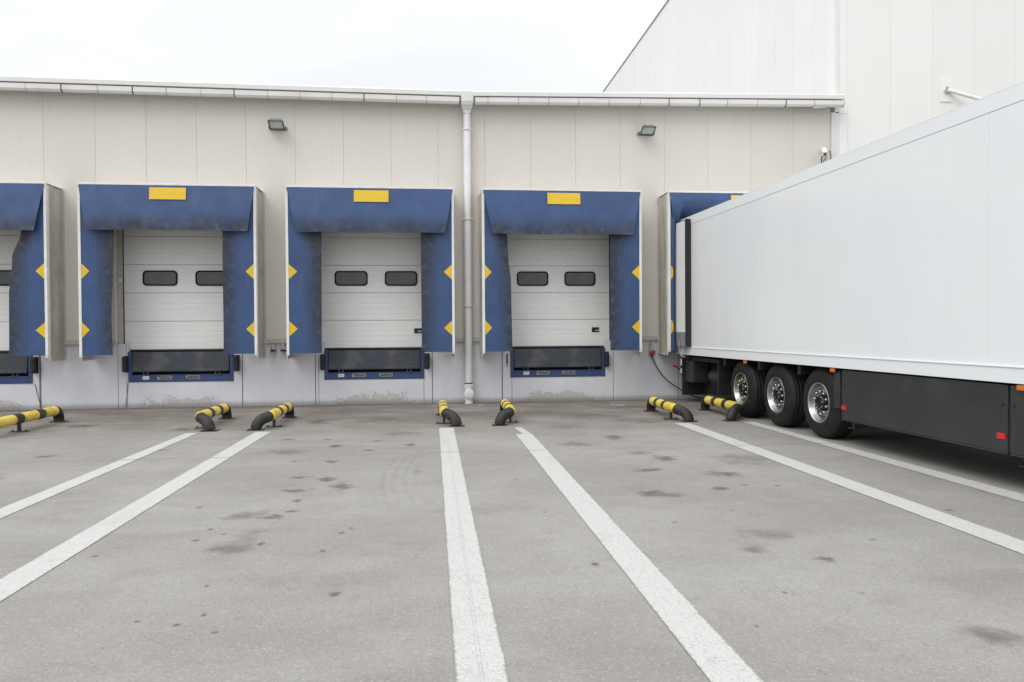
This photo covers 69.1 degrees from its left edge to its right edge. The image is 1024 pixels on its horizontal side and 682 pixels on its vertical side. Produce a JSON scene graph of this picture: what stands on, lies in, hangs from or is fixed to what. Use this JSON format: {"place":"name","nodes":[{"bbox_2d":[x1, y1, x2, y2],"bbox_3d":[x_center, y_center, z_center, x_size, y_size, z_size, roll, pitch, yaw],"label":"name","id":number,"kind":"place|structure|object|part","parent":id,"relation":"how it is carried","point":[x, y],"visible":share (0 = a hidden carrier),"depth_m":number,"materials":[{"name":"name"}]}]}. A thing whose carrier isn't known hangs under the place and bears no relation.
{"place":"outdoors","nodes":[
{"label":"outdoors","id":0,"kind":"place"},
{"bbox_2d":[0,0,666,91],"label":"sky","id":1,"kind":"structure","parent":0,"point":[462,45],"materials":[{"name":"white"}]},
{"bbox_2d":[0,398,1023,681],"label":"ground","id":2,"kind":"structure","parent":0,"point":[308,544],"depth_m":5.58,"materials":[{"name":"concrete"}]},
{"bbox_2d":[0,406,68,431],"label":"pipe barrier","id":3,"kind":"object","parent":2,"relation":"on","point":[55,412],"visible":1,"depth_m":12.76,"materials":[{"name":"yellow metal"}]},
{"bbox_2d":[0,433,196,518],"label":"road marking","id":4,"kind":"object","parent":2,"relation":"on","point":[7,510],"visible":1,"depth_m":8.36,"materials":[{"name":"paint"}]},
{"bbox_2d":[0,432,269,601],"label":"road marking","id":5,"kind":"object","parent":2,"relation":"on","point":[14,581],"visible":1,"depth_m":6.29,"materials":[{"name":"paint"}]},
{"bbox_2d":[194,403,234,431],"bbox_3d":[-5.254,1.339,13.309,0.489,0.312,1.975,0,1,-6],"label":"pipe barrier","id":6,"kind":"object","parent":2,"relation":"on","point":[203,418],"visible":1,"depth_m":12.77,"materials":[{"name":"yellow metal"}]},
{"bbox_2d":[246,402,296,430],"bbox_3d":[-4.293,1.331,13.412,0.489,0.312,1.975,0,1,-6],"label":"pipe barrier","id":7,"kind":"object","parent":2,"relation":"on","point":[273,415],"visible":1,"depth_m":12.72,"materials":[{"name":"yellow metal"}]},
{"bbox_2d":[0,75,844,409],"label":"warehouse","id":8,"kind":"structure","parent":2,"relation":"on","point":[168,291],"depth_m":16.83,"materials":[{"name":"paint"}]},
{"bbox_2d":[0,230,20,352],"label":"dock door","id":9,"kind":"structure","parent":8,"relation":"in","point":[9,239],"depth_m":16.13,"materials":[{"name":"white metal"}]},
{"bbox_2d":[0,353,32,383],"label":"dock leveller","id":10,"kind":"object","parent":8,"relation":"attached to","point":[14,369],"visible":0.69,"depth_m":16.02,"materials":[{"name":"blue metal"}]},
{"bbox_2d":[0,181,66,360],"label":"dock shelter","id":11,"kind":"object","parent":8,"relation":"attached to","point":[33,212],"visible":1,"depth_m":15.37,"materials":[{"name":"blue fabric"}]},
{"bbox_2d":[30,357,38,372],"bbox_3d":[-10.295,0.522,16.000,0.120,0.360,0.155,0,1,-6],"label":"dock buffer","id":12,"kind":"object","parent":8,"relation":"attached to","point":[34,368],"visible":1,"depth_m":15.96,"materials":[{"name":"black rubber"}]},
{"bbox_2d":[122,356,127,371],"bbox_3d":[-8.432,0.508,16.198,0.120,0.360,0.155,0,1,-6],"label":"dock buffer","id":13,"kind":"object","parent":8,"relation":"attached to","point":[124,363],"visible":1,"depth_m":16.15,"materials":[{"name":"rubber"}]},
{"bbox_2d":[117,230,223,351],"bbox_3d":[-7.318,-1.149,16.526,2.712,2.760,0.116,0,1,-6],"label":"dock door","id":14,"kind":"structure","parent":8,"relation":"in","point":[170,282],"depth_m":16.50,"materials":[{"name":"white metal"}]},
{"bbox_2d":[77,182,265,360],"bbox_3d":[-7.256,-1.455,15.918,3.664,3.717,0.829,0,1,-6],"label":"dock shelter","id":15,"kind":"object","parent":8,"relation":"attached to","point":[234,214],"visible":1,"depth_m":15.58,"materials":[{"name":"blue fabric"}]},
{"bbox_2d":[128,351,233,381],"bbox_3d":[-7.308,0.569,16.553,2.230,0.685,0.410,0,1,-6],"label":"dock leveller","id":16,"kind":"object","parent":8,"relation":"attached to","point":[163,366],"visible":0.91,"depth_m":16.39,"materials":[{"name":"black metal"}]},
{"bbox_2d":[233,355,239,370],"bbox_3d":[-6.106,0.490,16.445,0.120,0.360,0.155,0,1,-6],"label":"dock buffer","id":17,"kind":"object","parent":8,"relation":"attached to","point":[236,362],"visible":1,"depth_m":16.40,"materials":[{"name":"rubber"}]},
{"bbox_2d":[270,343,275,352],"bbox_3d":[-5.308,0.153,16.535,0.128,0.208,0.136,0,1,-6],"label":"power socket","id":18,"kind":"object","parent":8,"relation":"attached to","point":[273,349],"visible":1,"depth_m":16.50,"materials":[{"name":"grey plastic"}]},
{"bbox_2d":[267,118,286,130],"bbox_3d":[-5.162,-4.751,16.326,0.390,0.210,0.374,0,1,-6],"label":"floodlight","id":19,"kind":"object","parent":8,"relation":"attached to","point":[275,124],"visible":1,"depth_m":16.26,"materials":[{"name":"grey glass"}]},
{"bbox_2d":[281,343,285,351],"bbox_3d":[-5.089,0.152,16.558,0.128,0.208,0.136,0,1,-6],"label":"power socket","id":20,"kind":"object","parent":8,"relation":"attached to","point":[283,348],"visible":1,"depth_m":16.52,"materials":[{"name":"grey plastic"}]},
{"bbox_2d":[320,354,324,369],"bbox_3d":[-4.243,0.476,16.644,0.120,0.360,0.155,0,1,-6],"label":"dock buffer","id":21,"kind":"object","parent":8,"relation":"attached to","point":[322,361],"visible":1,"depth_m":16.59,"materials":[{"name":"rubber"}]},
{"bbox_2d":[285,185,455,358],"bbox_3d":[-3.076,-1.487,16.361,3.664,3.717,0.831,0,1,-6],"label":"dock shelter","id":22,"kind":"object","parent":8,"relation":"attached to","point":[312,212],"visible":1,"depth_m":16.00,"materials":[{"name":"blue fabric"}]},
{"bbox_2d":[321,232,421,349],"bbox_3d":[-3.131,-1.182,16.990,2.500,2.752,0.080,0,1,-6],"label":"dock door","id":23,"kind":"structure","parent":8,"relation":"in","point":[371,282],"depth_m":16.96,"materials":[{"name":"white metal"}]},
{"bbox_2d":[324,349,423,379],"bbox_3d":[-3.128,0.537,16.998,2.230,0.685,0.410,0,1,-6],"label":"dock leveller","id":24,"kind":"object","parent":8,"relation":"attached to","point":[380,364],"visible":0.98,"depth_m":16.84,"materials":[{"name":"black metal"}]},
{"bbox_2d":[0,82,844,107],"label":"gutter","id":25,"kind":"object","parent":8,"relation":"attached to","point":[39,87],"visible":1,"depth_m":16.48,"materials":[{"name":"metal"}]},
{"bbox_2d":[424,353,429,368],"bbox_3d":[-1.933,0.459,16.889,0.120,0.360,0.155,0,1,-6],"label":"dock buffer","id":26,"kind":"object","parent":8,"relation":"attached to","point":[426,360],"visible":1,"depth_m":16.84,"materials":[{"name":"rubber"}]},
{"bbox_2d":[461,91,473,403],"bbox_3d":[-1.000,-2.082,16.848,0.276,7.000,0.390,0,1,-6],"label":"downpipe","id":27,"kind":"object","parent":8,"relation":"attached to","point":[466,106],"visible":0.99,"depth_m":16.81,"materials":[{"name":"white plastic"}]},
{"bbox_2d":[510,348,604,376],"bbox_3d":[1.052,0.505,17.443,2.230,0.685,0.410,0,1,-6],"label":"dock leveller","id":28,"kind":"object","parent":8,"relation":"attached to","point":[548,362],"visible":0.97,"depth_m":17.28,"materials":[{"name":"black metal"}]},
{"bbox_2d":[507,234,609,347],"bbox_3d":[1.060,-1.212,17.436,2.521,2.760,0.080,0,1,-6],"label":"dock door","id":29,"kind":"structure","parent":8,"relation":"in","point":[560,283],"depth_m":17.42,"materials":[{"name":"white metal"}]},
{"bbox_2d":[478,188,641,356],"bbox_3d":[1.104,-1.518,16.803,3.664,3.717,0.836,0,1,-6],"label":"dock shelter","id":30,"kind":"object","parent":8,"relation":"attached to","point":[616,215],"visible":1,"depth_m":16.46,"materials":[{"name":"blue fabric"}]},
{"bbox_2d":[604,351,608,366],"bbox_3d":[2.209,0.427,17.330,0.120,0.360,0.155,0,1,-6],"label":"dock buffer","id":31,"kind":"object","parent":8,"relation":"attached to","point":[606,359],"visible":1,"depth_m":17.28,"materials":[{"name":"rubber"}]},
{"bbox_2d":[637,125,656,135],"bbox_3d":[3.130,-4.874,17.208,0.390,0.210,0.374,0,1,-6],"label":"floodlight","id":32,"kind":"object","parent":8,"relation":"attached to","point":[647,130],"visible":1,"depth_m":17.15,"materials":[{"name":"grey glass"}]},
{"bbox_2d":[649,340,654,356],"bbox_3d":[3.284,0.163,17.457,0.143,0.401,0.124,0,1,-6],"label":"reefer plug","id":33,"kind":"object","parent":8,"relation":"attached to","point":[652,352],"visible":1,"depth_m":17.41,"materials":[{"name":"red plastic"}]},
{"bbox_2d":[657,191,747,354],"bbox_3d":[5.280,-1.551,17.284,3.664,3.717,0.764,0,1,-6],"label":"dock shelter","id":34,"kind":"object","parent":8,"relation":"attached to","point":[674,208],"visible":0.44,"depth_m":16.87,"materials":[{"name":"blue fabric"}]},
{"bbox_2d":[817,147,830,163],"bbox_3d":[7.466,-4.364,17.675,0.327,0.537,0.374,0,1,-6],"label":"security camera","id":35,"kind":"object","parent":8,"relation":"attached to","point":[822,157],"visible":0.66,"depth_m":17.75,"materials":[{"name":"white plastic"}]},
{"bbox_2d":[436,400,464,426],"bbox_3d":[-1.161,1.308,13.745,0.489,0.312,1.975,0,1,-6],"label":"pipe barrier","id":36,"kind":"object","parent":2,"relation":"on","point":[451,416],"visible":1,"depth_m":12.89,"materials":[{"name":"metal"}]},
{"bbox_2d":[439,428,508,681],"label":"road marking","id":37,"kind":"object","parent":2,"relation":"on","point":[478,652],"visible":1,"depth_m":4.76,"materials":[{"name":"paint"}]},
{"bbox_2d":[492,399,517,425],"bbox_3d":[-0.178,1.300,13.852,0.489,0.312,1.975,0,1,-5],"label":"pipe barrier","id":38,"kind":"object","parent":2,"relation":"on","point":[507,410],"visible":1,"depth_m":13.01,"materials":[{"name":"metal"}]},
{"bbox_2d":[515,427,763,681],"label":"road marking","id":39,"kind":"object","parent":2,"relation":"on","point":[712,653],"visible":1,"depth_m":4.75,"materials":[{"name":"paint"}]},
{"bbox_2d":[643,396,697,421],"bbox_3d":[2.988,1.276,14.184,0.489,0.312,1.975,0,1,-4],"label":"pipe barrier","id":40,"kind":"object","parent":2,"relation":"on","point":[683,412],"visible":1,"depth_m":13.63,"materials":[{"name":"metal"}]},
{"bbox_2d":[652,357,731,399],"bbox_3d":[4.757,0.866,16.788,3.085,1.034,1.080,0,1,43],"label":"power cable","id":41,"kind":"object","parent":2,"relation":"on","point":[673,384],"visible":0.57,"depth_m":17.44,"materials":[{"name":"black rubber"}]},
{"bbox_2d":[697,396,742,421],"bbox_3d":[3.947,1.269,14.287,0.489,0.312,1.975,0,1,-7],"label":"pipe barrier","id":42,"kind":"object","parent":2,"relation":"on","point":[734,408],"visible":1,"depth_m":13.98,"materials":[{"name":"metal"}]},
{"bbox_2d":[603,0,1023,156],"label":"tall building","id":43,"kind":"structure","parent":2,"relation":"on","point":[884,66],"depth_m":18.30,"materials":[{"name":"white metal"}]},
{"bbox_2d":[940,79,981,101],"bbox_3d":[11.058,-6.032,18.038,1.230,0.741,0.134,0,1,15],"label":"wall bracket","id":44,"kind":"object","parent":43,"relation":"attached to","point":[947,91],"depth_m":18.14,"materials":[{"name":"white metal"}]},
{"bbox_2d":[672,81,1023,466],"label":"trailer","id":45,"kind":"object","parent":2,"relation":"on","point":[879,283],"visible":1,"depth_m":9.64,"materials":[{"name":"white metal"}]},
{"bbox_3d":[3.783,-1.273,16.733,0.110,2.797,1.030,0,1,-7],"label":"rear door","id":46,"kind":"part","parent":45,"relation":"part of","materials":[{"name":"white metal"}]},
{"bbox_2d":[675,423,1023,553],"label":"road marking","id":47,"kind":"object","parent":2,"relation":"on","point":[992,535],"visible":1,"depth_m":7.23,"materials":[{"name":"paint"}]},
{"bbox_2d":[745,422,1023,501],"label":"road marking","id":48,"kind":"object","parent":2,"relation":"on","point":[981,486],"visible":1,"depth_m":8.78,"materials":[{"name":"paint"}]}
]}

